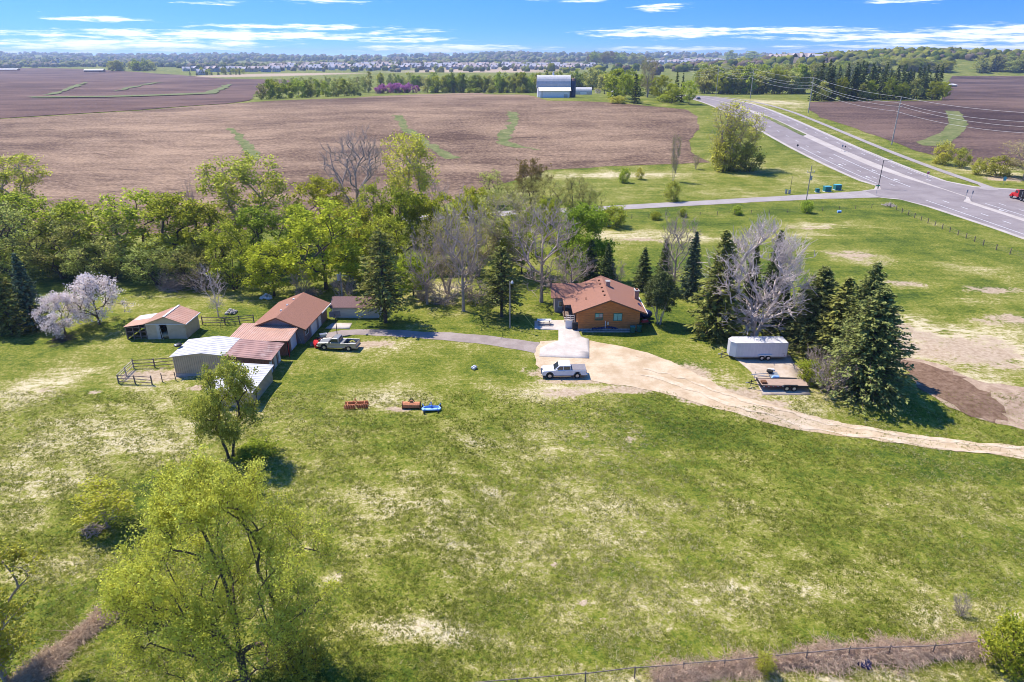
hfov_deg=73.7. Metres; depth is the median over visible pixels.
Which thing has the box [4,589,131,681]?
bramble row
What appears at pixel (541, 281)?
bare tree
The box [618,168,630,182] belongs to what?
sapling
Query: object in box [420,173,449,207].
bare tree
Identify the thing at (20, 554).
budding tree
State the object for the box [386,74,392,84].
green tree
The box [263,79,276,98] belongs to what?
green tree
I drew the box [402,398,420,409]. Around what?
rotary tiller
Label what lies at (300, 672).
bush
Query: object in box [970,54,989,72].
tree
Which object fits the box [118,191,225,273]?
green tree
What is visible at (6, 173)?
budding tree
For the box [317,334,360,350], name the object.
pickup truck
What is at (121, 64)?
tree
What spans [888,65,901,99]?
conifer tree
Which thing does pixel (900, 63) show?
green tree
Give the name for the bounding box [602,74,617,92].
farm tree
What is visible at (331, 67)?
town house
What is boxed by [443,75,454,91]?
green tree
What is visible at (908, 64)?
green tree
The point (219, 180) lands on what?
budding tree
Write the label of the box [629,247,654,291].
spruce tree
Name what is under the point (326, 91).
green tree
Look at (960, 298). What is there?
ground
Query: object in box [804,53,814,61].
town house
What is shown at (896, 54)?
hill forest
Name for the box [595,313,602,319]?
window
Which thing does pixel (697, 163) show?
sapling
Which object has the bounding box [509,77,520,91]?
green tree
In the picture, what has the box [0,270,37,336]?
spruce tree
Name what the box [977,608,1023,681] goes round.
bush
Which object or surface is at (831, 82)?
conifer tree
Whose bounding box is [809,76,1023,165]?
tilled field
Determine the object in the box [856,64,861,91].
conifer tree
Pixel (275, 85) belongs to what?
green tree
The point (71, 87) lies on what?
grass waterway
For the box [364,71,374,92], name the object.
slim tree
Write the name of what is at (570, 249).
green tree
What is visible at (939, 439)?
wheel rut
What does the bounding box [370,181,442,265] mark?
leafy tree
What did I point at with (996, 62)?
tree
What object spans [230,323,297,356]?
shed
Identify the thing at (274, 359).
door
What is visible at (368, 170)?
bare tree
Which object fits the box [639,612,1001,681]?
bramble hedge
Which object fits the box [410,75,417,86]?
green tree
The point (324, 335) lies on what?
garden cart
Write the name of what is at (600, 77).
farm tree
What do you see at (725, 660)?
pipe fence
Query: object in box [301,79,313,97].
green tree
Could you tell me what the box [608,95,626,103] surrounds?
bush
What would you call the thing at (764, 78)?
green tree
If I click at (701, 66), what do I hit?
green tree
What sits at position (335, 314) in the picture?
basketball hoop
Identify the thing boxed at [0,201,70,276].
tree
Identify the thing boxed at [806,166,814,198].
utility pole
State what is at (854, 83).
conifer tree
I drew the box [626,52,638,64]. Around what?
grove tree
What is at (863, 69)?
conifer tree
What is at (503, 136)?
grass waterway
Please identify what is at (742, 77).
green tree
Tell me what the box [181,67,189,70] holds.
town house
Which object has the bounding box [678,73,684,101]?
pine tree
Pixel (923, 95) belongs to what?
conifer tree
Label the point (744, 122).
budding tree
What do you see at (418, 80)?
green tree
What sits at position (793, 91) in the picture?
green tree
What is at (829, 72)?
conifer tree
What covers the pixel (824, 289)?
spruce tree
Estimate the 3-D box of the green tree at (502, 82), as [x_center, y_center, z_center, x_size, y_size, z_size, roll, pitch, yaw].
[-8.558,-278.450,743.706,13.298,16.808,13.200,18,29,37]
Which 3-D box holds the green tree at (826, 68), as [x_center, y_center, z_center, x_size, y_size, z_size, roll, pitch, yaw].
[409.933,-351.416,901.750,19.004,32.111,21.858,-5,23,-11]
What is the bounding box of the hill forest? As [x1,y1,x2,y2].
[437,46,1023,74]
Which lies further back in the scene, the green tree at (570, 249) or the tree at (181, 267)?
the green tree at (570, 249)
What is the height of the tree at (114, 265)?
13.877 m
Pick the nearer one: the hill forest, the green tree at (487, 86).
the green tree at (487, 86)
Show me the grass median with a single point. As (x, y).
(787, 126)
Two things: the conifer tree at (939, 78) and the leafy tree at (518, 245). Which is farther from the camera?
the conifer tree at (939, 78)
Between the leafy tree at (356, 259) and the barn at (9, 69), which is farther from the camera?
the barn at (9, 69)
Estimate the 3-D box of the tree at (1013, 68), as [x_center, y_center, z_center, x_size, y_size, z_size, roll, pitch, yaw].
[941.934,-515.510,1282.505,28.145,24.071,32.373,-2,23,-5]
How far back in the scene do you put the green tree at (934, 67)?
1316.37 m
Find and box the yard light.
[509,281,512,327]
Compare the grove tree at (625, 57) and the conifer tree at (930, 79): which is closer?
the conifer tree at (930, 79)
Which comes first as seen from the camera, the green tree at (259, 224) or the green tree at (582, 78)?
the green tree at (259, 224)
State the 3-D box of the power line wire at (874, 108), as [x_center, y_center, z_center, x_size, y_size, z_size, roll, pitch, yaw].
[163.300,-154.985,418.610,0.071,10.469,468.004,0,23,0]
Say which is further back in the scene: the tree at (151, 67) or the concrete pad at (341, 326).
the tree at (151, 67)
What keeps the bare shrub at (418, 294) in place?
on the ground at (960, 298)
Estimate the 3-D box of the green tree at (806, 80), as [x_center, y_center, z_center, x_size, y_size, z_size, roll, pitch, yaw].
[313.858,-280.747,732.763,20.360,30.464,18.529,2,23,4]
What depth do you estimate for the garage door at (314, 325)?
106.30 m
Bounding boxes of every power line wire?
[691,70,1023,121]
[693,67,1023,112]
[697,74,1020,132]
[716,71,1021,126]
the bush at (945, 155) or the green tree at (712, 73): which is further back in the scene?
the green tree at (712, 73)
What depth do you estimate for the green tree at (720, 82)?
701.33 m
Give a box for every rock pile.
[224,308,237,314]
[259,293,272,299]
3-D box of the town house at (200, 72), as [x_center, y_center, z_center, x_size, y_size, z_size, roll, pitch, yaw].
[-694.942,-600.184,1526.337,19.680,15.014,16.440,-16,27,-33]
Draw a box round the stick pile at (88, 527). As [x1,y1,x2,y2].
[78,520,110,539]
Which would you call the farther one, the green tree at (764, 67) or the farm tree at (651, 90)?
the green tree at (764, 67)
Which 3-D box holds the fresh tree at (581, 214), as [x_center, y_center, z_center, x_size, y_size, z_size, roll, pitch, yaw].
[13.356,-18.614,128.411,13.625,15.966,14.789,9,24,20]
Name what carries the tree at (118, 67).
on the ground at (960, 298)
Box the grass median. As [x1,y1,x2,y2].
[763,115,805,135]
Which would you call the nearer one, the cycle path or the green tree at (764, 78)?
the cycle path
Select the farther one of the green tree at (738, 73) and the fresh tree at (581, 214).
the green tree at (738, 73)
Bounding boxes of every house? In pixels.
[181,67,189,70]
[190,66,198,70]
[195,69,205,74]
[209,66,218,71]
[225,66,234,71]
[238,67,247,71]
[247,66,257,71]
[261,66,270,71]
[271,66,280,71]
[297,65,305,69]
[314,66,321,70]
[328,65,334,69]
[338,66,345,69]
[398,65,405,69]
[424,65,431,69]
[529,64,536,69]
[549,276,647,330]
[584,64,592,69]
[793,53,804,62]
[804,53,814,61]
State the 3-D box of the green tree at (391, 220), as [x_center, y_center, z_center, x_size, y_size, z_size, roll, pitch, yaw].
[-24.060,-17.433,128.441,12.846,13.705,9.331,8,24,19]
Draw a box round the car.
[1009,189,1023,201]
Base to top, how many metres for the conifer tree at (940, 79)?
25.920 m
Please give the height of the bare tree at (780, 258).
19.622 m
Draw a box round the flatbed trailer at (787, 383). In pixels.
[746,371,812,390]
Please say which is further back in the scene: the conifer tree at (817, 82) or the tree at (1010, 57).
the tree at (1010, 57)
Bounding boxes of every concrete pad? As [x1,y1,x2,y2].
[325,323,351,328]
[734,355,810,394]
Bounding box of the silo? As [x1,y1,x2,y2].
[570,78,575,96]
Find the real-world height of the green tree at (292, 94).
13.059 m
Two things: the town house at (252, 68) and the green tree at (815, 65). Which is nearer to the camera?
the green tree at (815, 65)
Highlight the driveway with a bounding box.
[319,329,539,352]
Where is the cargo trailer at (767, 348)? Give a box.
[718,336,788,360]
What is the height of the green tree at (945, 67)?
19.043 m
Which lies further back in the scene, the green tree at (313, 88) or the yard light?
the green tree at (313, 88)
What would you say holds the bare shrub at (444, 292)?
on the ground at (960, 298)
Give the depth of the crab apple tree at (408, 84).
739.75 m
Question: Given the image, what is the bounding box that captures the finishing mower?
[421,402,440,413]
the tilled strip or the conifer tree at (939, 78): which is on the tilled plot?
the tilled strip
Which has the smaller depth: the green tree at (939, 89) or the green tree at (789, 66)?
the green tree at (939, 89)
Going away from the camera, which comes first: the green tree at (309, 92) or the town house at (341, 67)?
the green tree at (309, 92)
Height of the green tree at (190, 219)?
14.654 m
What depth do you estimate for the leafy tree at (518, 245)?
131.66 m
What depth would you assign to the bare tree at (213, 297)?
111.68 m
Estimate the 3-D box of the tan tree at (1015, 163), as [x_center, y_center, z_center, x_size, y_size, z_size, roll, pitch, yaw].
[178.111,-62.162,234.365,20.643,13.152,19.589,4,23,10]
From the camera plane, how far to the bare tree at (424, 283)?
116.26 m
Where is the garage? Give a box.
[254,292,330,343]
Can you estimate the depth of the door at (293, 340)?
100.76 m
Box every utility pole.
[336,272,345,295]
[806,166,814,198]
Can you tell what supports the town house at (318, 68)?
on the ground at (960, 298)
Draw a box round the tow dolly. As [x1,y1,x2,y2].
[751,368,796,378]
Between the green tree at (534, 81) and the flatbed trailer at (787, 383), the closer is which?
the flatbed trailer at (787, 383)
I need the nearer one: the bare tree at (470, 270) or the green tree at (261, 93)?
the bare tree at (470, 270)
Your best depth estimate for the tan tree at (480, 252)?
131.62 m
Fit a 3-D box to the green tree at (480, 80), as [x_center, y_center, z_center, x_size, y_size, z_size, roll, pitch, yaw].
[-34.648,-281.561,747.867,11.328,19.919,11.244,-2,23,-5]
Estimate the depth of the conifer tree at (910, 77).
521.96 m
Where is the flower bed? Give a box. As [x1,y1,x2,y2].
[580,330,629,330]
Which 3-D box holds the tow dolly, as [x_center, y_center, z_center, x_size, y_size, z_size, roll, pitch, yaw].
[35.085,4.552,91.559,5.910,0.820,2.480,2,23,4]
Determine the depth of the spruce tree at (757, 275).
108.89 m
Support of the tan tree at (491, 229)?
on the ground at (960, 298)
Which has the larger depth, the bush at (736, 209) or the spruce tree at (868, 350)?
the bush at (736, 209)
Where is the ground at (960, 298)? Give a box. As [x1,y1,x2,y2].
[0,54,1023,681]
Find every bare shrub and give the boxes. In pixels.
[154,265,191,289]
[175,262,223,291]
[287,265,314,294]
[329,275,359,295]
[410,278,435,302]
[415,276,465,305]
[457,277,488,305]
[804,344,831,369]
[810,350,859,393]
[949,589,974,617]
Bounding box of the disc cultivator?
[344,398,368,409]
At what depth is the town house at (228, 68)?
1694.59 m
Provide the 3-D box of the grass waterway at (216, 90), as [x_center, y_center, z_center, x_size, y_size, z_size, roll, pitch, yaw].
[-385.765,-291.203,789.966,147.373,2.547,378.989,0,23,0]
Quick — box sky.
[0,0,1023,55]
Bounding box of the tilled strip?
[900,360,1007,422]
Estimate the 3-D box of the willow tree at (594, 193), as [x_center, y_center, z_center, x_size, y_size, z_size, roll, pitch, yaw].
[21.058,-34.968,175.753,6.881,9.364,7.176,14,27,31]
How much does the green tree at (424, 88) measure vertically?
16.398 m
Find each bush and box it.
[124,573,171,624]
[230,436,284,467]
[268,623,335,681]
[598,203,627,228]
[650,211,661,219]
[661,180,682,201]
[676,208,687,216]
[709,133,744,172]
[730,205,743,214]
[733,141,766,171]
[752,649,778,679]
[795,358,832,385]
[800,199,815,212]
[930,140,960,164]
[951,147,972,167]
[968,157,987,174]
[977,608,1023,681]
[980,155,1017,176]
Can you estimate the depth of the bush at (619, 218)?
171.10 m
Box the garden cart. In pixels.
[319,333,326,337]
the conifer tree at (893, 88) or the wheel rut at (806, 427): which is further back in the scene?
the conifer tree at (893, 88)
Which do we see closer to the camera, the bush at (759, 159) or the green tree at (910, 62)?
the bush at (759, 159)
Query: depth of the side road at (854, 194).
204.05 m
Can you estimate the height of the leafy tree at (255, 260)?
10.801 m
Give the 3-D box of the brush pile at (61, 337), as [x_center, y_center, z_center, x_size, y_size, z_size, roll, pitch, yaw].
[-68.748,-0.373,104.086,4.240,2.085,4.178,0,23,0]
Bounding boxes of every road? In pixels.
[402,191,877,220]
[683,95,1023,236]
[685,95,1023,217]
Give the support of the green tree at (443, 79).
on the ground at (960, 298)
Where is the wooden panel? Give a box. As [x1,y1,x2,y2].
[565,321,572,327]
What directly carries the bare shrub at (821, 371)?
on the ground at (960, 298)
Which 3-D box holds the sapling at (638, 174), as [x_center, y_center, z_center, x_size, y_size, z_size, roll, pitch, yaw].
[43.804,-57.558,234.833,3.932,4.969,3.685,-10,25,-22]
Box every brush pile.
[47,332,77,343]
[156,281,184,291]
[303,287,324,295]
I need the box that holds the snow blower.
[312,338,321,347]
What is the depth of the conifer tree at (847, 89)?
468.36 m
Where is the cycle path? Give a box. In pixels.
[699,95,997,189]
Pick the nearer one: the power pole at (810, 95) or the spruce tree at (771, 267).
the spruce tree at (771, 267)
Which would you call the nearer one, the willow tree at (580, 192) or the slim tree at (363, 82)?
the willow tree at (580, 192)
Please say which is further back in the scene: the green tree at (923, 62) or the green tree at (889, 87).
the green tree at (923, 62)
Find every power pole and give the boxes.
[808,77,813,112]
[891,97,902,144]
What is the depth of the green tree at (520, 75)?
732.57 m
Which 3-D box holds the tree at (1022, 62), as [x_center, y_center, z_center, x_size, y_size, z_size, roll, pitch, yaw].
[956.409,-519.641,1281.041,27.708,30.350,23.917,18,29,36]
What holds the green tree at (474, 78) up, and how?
on the ground at (960, 298)
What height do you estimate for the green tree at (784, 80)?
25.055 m
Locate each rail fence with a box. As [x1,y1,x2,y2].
[116,361,133,383]
[116,375,152,384]
[131,358,172,366]
[201,314,253,324]
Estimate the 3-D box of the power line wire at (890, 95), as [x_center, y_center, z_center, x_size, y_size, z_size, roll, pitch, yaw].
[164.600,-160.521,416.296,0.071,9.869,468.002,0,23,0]
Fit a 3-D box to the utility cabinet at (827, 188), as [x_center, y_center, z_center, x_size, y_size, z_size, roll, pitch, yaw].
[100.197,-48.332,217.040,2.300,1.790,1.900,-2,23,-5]
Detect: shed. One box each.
[207,362,273,406]
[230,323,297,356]
[330,296,382,317]
[576,87,591,94]
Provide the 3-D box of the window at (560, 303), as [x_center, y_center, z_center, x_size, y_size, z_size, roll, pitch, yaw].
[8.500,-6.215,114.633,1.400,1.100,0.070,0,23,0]
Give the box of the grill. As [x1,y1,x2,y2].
[572,322,577,329]
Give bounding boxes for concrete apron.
[535,320,588,357]
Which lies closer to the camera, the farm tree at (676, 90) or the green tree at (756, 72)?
the farm tree at (676, 90)
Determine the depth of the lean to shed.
87.59 m
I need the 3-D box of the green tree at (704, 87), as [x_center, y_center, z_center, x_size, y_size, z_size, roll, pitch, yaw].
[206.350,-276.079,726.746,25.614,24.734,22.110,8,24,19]
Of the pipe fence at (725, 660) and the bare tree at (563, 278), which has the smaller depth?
the pipe fence at (725, 660)
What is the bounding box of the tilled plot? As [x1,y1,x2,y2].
[897,358,1023,428]
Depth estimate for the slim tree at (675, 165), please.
228.86 m
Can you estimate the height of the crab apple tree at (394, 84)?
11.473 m
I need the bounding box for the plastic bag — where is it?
[857,658,871,669]
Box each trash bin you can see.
[630,325,634,332]
[637,324,641,331]
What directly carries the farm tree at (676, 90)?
on the ground at (960, 298)
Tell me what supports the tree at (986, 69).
on the ground at (960, 298)
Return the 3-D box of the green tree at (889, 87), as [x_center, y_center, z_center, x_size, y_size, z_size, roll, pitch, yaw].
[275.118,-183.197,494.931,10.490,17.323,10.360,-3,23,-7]
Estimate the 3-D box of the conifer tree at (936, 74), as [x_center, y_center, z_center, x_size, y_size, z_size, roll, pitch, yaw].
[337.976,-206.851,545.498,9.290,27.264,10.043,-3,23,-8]
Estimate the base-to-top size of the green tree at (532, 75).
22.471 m
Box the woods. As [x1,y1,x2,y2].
[0,50,787,71]
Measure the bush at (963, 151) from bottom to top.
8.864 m
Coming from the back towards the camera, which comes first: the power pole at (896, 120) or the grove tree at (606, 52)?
the grove tree at (606, 52)
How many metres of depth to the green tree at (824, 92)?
458.13 m
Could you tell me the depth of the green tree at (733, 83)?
702.03 m
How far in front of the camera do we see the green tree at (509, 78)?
740.86 m
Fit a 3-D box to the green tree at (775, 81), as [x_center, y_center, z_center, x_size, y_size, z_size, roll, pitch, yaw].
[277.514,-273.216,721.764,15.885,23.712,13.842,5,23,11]
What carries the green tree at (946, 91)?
on the ground at (960, 298)
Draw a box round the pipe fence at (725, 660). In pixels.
[478,640,980,681]
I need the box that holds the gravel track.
[534,340,1023,458]
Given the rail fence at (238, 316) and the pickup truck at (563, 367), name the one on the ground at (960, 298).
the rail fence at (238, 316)
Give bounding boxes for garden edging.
[581,331,629,331]
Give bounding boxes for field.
[0,68,302,117]
[0,93,708,234]
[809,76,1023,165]
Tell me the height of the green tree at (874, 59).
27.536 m
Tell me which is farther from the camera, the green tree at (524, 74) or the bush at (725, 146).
the green tree at (524, 74)
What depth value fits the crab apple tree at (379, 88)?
729.10 m
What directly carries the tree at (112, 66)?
on the ground at (960, 298)
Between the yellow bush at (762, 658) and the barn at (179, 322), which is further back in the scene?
the barn at (179, 322)
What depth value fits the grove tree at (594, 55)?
2854.67 m
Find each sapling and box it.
[66,472,143,527]
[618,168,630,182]
[635,167,644,179]
[693,154,699,168]
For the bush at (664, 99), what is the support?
on the ground at (960, 298)
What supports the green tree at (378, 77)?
on the ground at (960, 298)
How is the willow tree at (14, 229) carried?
on the ground at (960, 298)
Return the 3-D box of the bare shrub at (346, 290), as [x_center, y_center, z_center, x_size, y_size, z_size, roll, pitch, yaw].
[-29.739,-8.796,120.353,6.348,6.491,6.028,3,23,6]
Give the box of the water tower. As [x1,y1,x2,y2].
[664,53,668,63]
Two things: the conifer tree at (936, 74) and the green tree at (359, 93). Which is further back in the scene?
the green tree at (359, 93)
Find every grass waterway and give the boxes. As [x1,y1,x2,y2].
[27,84,231,96]
[43,82,87,94]
[114,82,157,90]
[226,128,260,159]
[392,115,460,158]
[496,111,539,149]
[917,111,967,145]
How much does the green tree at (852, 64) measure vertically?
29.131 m
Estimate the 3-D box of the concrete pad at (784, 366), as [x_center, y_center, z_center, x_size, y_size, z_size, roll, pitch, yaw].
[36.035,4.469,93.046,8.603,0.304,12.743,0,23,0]
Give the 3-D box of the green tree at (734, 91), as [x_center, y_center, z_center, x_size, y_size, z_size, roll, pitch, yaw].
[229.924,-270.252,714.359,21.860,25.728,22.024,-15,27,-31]
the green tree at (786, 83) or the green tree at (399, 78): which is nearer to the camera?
the green tree at (786, 83)
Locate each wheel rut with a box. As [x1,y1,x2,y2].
[640,374,1023,456]
[642,367,1023,448]
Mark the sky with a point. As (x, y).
(288, 27)
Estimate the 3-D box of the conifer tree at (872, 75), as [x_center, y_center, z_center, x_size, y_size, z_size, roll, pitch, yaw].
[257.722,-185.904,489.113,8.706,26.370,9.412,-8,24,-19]
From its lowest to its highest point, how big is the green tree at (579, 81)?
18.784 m
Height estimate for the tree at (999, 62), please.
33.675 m
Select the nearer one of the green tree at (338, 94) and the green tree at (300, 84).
the green tree at (300, 84)
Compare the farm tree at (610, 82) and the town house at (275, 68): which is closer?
the farm tree at (610, 82)
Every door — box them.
[156,325,163,339]
[273,355,276,368]
[277,350,280,362]
[290,333,296,349]
[311,320,316,334]
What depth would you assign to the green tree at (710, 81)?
713.14 m
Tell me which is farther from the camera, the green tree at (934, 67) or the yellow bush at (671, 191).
the green tree at (934, 67)
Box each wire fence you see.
[630,204,887,218]
[890,204,1023,256]
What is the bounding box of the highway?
[680,96,1023,238]
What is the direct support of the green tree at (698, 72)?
on the ground at (960, 298)
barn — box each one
[0,68,20,70]
[84,69,105,71]
[124,305,200,339]
[169,336,284,376]
[536,71,570,97]
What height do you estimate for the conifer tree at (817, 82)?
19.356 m
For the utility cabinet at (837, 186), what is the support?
on the ground at (960, 298)
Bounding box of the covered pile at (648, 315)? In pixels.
[640,309,652,317]
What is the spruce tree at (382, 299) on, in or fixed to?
on the ground at (960, 298)
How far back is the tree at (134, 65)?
1782.65 m
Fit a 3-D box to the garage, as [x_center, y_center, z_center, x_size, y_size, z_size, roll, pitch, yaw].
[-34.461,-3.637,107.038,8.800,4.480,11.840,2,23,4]
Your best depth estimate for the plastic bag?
49.29 m
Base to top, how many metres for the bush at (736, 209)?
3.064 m
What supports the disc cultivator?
on the ground at (960, 298)
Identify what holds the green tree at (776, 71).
on the ground at (960, 298)
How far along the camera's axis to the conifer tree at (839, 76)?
624.34 m
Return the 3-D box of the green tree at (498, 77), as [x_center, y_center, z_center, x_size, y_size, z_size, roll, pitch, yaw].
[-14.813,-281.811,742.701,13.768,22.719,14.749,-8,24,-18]
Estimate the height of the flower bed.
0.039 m
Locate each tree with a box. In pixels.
[0,151,52,227]
[0,190,78,262]
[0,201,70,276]
[0,208,24,269]
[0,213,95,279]
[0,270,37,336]
[0,533,50,681]
[7,253,55,332]
[17,196,137,270]
[29,289,86,338]
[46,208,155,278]
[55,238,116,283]
[56,271,135,325]
[64,187,196,272]
[93,443,350,681]
[106,60,114,70]
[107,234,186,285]
[108,60,122,70]
[113,60,121,70]
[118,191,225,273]
[119,62,126,70]
[130,58,140,70]
[138,58,152,70]
[144,60,154,69]
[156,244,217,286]
[173,200,241,273]
[179,352,264,458]
[182,170,194,203]
[190,150,296,251]
[190,264,227,316]
[196,219,264,289]
[218,205,292,271]
[235,239,311,295]
[255,83,266,99]
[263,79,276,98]
[266,79,281,98]
[268,201,317,252]
[271,196,383,289]
[276,83,289,97]
[280,173,354,234]
[284,82,298,97]
[289,78,306,97]
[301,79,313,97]
[305,82,316,96]
[312,79,322,96]
[317,125,387,233]
[320,81,331,96]
[326,203,388,263]
[327,81,341,96]
[328,232,401,286]
[333,81,343,96]
[336,78,351,95]
[344,79,357,95]
[348,177,392,255]
[350,82,364,95]
[353,226,418,322]
[359,77,366,92]
[359,212,420,276]
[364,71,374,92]
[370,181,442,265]
[374,86,385,93]
[376,72,384,86]
[380,131,439,227]
[385,82,394,92]
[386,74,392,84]
[389,250,439,295]
[391,83,397,92]
[392,73,402,82]
[396,83,404,92]
[397,191,466,256]
[400,226,447,304]
[403,71,412,85]
[404,82,412,92]
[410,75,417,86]
[412,85,419,92]
[413,209,472,293]
[414,75,420,86]
[420,77,430,92]
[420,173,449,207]
[426,73,435,92]
[430,75,442,90]
[430,184,489,311]
[439,76,450,92]
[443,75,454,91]
[448,71,457,90]
[450,183,501,249]
[450,193,486,222]
[454,223,501,276]
[455,72,466,91]
[458,73,468,91]
[468,75,482,91]
[472,245,526,316]
[474,187,541,264]
[476,76,484,91]
[477,169,506,204]
[484,75,493,91]
[485,78,490,89]
[489,77,498,90]
[490,210,548,273]
[494,71,504,91]
[498,71,508,83]
[498,78,510,92]
[499,175,542,215]
[504,76,514,91]
[507,200,579,302]
[509,73,519,91]
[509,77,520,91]
[510,157,553,198]
[516,72,527,91]
[517,72,529,91]
[523,78,535,92]
[528,73,534,91]
[530,73,537,92]
[531,176,574,220]
[532,195,561,239]
[545,226,588,257]
[550,199,619,274]
[550,247,599,282]
[562,176,597,211]
[571,69,580,85]
[575,74,584,86]
[578,71,585,86]
[578,238,600,282]
[582,67,602,89]
[582,186,605,212]
[589,51,598,62]
[594,72,612,93]
[595,243,618,281]
[598,52,610,63]
[602,50,610,63]
[602,67,631,97]
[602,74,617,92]
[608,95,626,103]
[610,259,625,282]
[611,51,622,63]
[617,73,633,100]
[621,53,627,63]
[624,68,639,94]
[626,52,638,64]
[629,74,640,103]
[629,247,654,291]
[632,74,650,95]
[637,56,646,64]
[638,57,658,96]
[642,270,681,324]
[645,80,662,95]
[649,74,673,96]
[653,238,671,276]
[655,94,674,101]
[659,208,700,285]
[665,83,681,102]
[669,132,682,180]
[672,71,679,101]
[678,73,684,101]
[678,231,705,299]
[680,80,699,103]
[683,229,752,343]
[692,62,707,82]
[694,71,712,92]
[695,67,710,88]
[697,67,710,92]
[699,211,818,335]
[701,64,724,93]
[706,70,715,90]
[706,102,750,169]
[712,67,725,93]
[712,72,730,93]
[714,71,732,93]
[719,74,738,93]
[719,99,755,169]
[720,72,733,93]
[723,50,737,59]
[724,69,744,93]
[727,72,739,93]
[733,65,745,93]
[733,112,772,168]
[735,246,764,322]
[737,65,758,93]
[740,65,755,93]
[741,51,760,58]
[747,69,763,93]
[748,75,759,93]
[754,69,766,93]
[754,230,786,308]
[757,69,774,93]
[759,64,769,73]
[760,73,777,93]
[761,284,795,340]
[767,73,782,92]
[770,66,786,93]
[771,265,847,358]
[777,74,790,91]
[778,69,788,93]
[783,64,793,73]
[783,70,802,93]
[784,74,802,93]
[793,282,811,324]
[795,63,807,93]
[796,65,814,93]
[799,276,857,361]
[807,72,820,100]
[809,62,823,84]
[812,80,831,100]
[812,285,919,416]
[813,60,824,99]
[815,63,830,79]
[817,261,896,378]
[821,59,832,100]
[823,65,834,100]
[825,72,836,100]
[833,73,841,95]
[835,67,845,77]
[835,77,851,100]
[837,62,850,100]
[838,72,853,100]
[845,62,856,76]
[847,68,858,100]
[850,62,858,100]
[855,62,869,100]
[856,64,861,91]
[856,83,869,100]
[857,64,865,99]
[862,79,878,99]
[864,65,877,99]
[865,62,876,99]
[868,57,883,66]
[873,66,881,98]
[874,62,889,99]
[876,56,883,66]
[878,57,892,65]
[880,61,892,71]
[884,72,896,99]
[884,77,898,98]
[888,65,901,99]
[894,81,912,97]
[895,64,908,99]
[899,60,908,69]
[901,61,915,70]
[905,68,911,99]
[906,77,924,99]
[908,58,919,68]
[910,58,932,70]
[910,69,915,99]
[912,58,926,71]
[914,63,922,98]
[917,64,930,99]
[923,61,937,71]
[923,72,933,99]
[925,81,944,99]
[927,64,939,98]
[931,67,944,99]
[933,63,944,98]
[938,61,954,72]
[938,62,951,71]
[940,81,951,97]
[942,60,958,71]
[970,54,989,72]
[981,59,990,72]
[988,59,1000,71]
[989,53,1008,69]
[989,56,998,71]
[997,140,1023,178]
[1001,55,1015,70]
[1002,60,1021,72]
[1015,55,1023,71]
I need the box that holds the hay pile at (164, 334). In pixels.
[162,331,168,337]
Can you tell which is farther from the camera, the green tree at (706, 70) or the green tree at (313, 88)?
the green tree at (706, 70)
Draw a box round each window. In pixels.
[558,301,566,306]
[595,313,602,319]
[613,313,622,320]
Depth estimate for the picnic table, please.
109.46 m
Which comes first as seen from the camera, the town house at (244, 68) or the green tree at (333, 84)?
the green tree at (333, 84)
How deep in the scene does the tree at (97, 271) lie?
126.64 m
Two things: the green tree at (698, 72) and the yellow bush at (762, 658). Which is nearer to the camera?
the yellow bush at (762, 658)
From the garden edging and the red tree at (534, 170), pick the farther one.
the red tree at (534, 170)
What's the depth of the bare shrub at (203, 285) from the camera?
125.51 m
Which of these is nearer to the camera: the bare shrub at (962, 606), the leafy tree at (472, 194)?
the bare shrub at (962, 606)
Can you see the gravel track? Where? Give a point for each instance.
(612, 364)
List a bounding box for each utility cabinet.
[823,186,831,191]
[833,184,841,189]
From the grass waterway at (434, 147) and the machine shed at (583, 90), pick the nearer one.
the grass waterway at (434, 147)
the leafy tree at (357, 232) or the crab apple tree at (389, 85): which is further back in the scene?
the crab apple tree at (389, 85)
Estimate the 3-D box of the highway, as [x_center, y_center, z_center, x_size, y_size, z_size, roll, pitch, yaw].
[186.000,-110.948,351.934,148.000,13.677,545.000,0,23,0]
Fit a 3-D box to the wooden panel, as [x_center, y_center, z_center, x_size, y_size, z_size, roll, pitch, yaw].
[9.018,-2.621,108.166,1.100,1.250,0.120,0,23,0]
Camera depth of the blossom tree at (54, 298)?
103.29 m
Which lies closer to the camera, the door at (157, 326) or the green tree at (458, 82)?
the door at (157, 326)
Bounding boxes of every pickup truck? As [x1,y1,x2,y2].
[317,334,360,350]
[541,360,586,378]
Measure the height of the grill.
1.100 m
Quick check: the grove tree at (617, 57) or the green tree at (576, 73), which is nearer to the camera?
the green tree at (576, 73)
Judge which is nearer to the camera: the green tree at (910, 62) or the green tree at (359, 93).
the green tree at (359, 93)
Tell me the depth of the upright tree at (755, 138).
246.30 m
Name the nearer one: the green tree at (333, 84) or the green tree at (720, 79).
the green tree at (333, 84)
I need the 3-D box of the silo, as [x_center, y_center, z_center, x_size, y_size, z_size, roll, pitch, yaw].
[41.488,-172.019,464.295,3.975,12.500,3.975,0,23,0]
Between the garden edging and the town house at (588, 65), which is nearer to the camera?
the garden edging
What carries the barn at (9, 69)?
on the ground at (960, 298)
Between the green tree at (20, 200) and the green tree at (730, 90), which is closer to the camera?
the green tree at (20, 200)
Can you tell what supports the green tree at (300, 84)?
on the ground at (960, 298)
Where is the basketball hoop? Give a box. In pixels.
[329,310,340,331]
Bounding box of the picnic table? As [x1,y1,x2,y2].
[537,319,551,325]
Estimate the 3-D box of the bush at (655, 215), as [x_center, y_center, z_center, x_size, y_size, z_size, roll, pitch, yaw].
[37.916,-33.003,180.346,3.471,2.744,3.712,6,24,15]
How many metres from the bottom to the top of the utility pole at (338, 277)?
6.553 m

